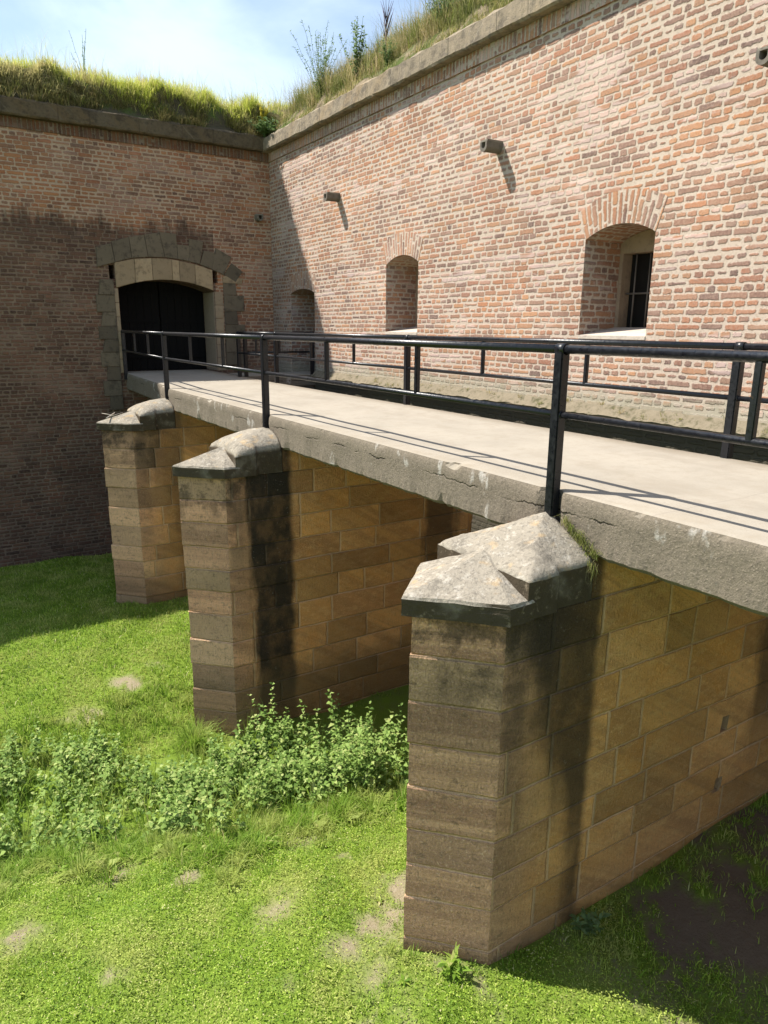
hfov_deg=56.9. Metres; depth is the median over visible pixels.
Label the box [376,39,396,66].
shrub
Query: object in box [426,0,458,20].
shrub
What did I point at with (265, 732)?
nettle plant
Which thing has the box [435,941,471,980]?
broad leaved weed
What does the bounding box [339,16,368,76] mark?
shrub
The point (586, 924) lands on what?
broad leaved weed
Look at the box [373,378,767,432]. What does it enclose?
moss and grass
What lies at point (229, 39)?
sky
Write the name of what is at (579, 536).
grass tuft
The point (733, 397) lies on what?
railing
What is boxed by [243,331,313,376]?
railing
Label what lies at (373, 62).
dry grass
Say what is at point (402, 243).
window
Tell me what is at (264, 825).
rough grass
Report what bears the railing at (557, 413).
on the bridge
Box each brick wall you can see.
[0,95,273,567]
[264,0,767,531]
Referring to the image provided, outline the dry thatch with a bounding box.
[0,66,279,136]
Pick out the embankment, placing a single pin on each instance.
(216, 124)
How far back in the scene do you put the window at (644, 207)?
11.12 m
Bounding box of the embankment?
[0,0,504,136]
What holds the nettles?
on the ground at (676, 902)
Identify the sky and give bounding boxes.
[0,0,439,106]
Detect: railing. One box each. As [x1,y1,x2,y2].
[121,330,767,515]
[236,331,767,458]
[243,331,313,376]
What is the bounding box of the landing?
[228,371,314,388]
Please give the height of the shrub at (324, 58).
1.712 m
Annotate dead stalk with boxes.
[379,1,393,43]
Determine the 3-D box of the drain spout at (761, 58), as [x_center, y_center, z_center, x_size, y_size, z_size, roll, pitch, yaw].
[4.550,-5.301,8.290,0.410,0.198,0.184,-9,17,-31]
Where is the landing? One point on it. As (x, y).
(297, 382)
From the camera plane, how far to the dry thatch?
18.08 m
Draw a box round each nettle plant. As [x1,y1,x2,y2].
[256,705,284,761]
[324,689,352,744]
[353,709,397,784]
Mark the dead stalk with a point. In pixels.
(386, 30)
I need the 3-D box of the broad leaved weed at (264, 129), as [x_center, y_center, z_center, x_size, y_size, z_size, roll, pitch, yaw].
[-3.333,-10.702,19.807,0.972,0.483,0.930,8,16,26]
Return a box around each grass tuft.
[153,714,225,761]
[554,514,604,581]
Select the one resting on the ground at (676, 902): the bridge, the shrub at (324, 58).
the bridge
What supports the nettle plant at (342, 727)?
on the ground at (676, 902)
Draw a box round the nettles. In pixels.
[0,682,409,863]
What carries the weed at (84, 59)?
on the embankment
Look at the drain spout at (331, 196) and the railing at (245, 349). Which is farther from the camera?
the railing at (245, 349)
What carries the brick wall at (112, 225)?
on the ground at (676, 902)
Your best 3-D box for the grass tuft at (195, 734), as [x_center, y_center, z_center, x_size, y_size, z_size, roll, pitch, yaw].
[-2.842,3.291,10.539,1.306,0.482,1.357,-9,17,-31]
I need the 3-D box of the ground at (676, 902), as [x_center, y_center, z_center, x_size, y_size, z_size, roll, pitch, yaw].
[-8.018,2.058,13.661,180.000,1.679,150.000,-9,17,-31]
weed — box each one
[69,31,86,73]
[247,116,278,137]
[258,101,269,124]
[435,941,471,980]
[569,906,610,934]
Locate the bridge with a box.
[96,369,767,964]
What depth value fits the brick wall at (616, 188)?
11.68 m
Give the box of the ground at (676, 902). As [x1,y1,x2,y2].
[0,554,767,1023]
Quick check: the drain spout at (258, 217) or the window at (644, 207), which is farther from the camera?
the drain spout at (258, 217)
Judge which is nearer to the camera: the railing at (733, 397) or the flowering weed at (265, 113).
the railing at (733, 397)
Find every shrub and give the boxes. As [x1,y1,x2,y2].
[290,19,346,98]
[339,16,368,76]
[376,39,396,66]
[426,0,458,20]
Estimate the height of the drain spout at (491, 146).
0.198 m
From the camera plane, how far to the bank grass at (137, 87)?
18.46 m
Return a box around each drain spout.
[254,214,262,221]
[323,192,339,201]
[480,139,502,153]
[755,46,767,67]
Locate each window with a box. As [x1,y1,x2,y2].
[383,232,422,334]
[578,188,667,339]
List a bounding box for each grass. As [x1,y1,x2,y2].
[0,29,292,131]
[0,595,767,977]
[260,0,513,131]
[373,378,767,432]

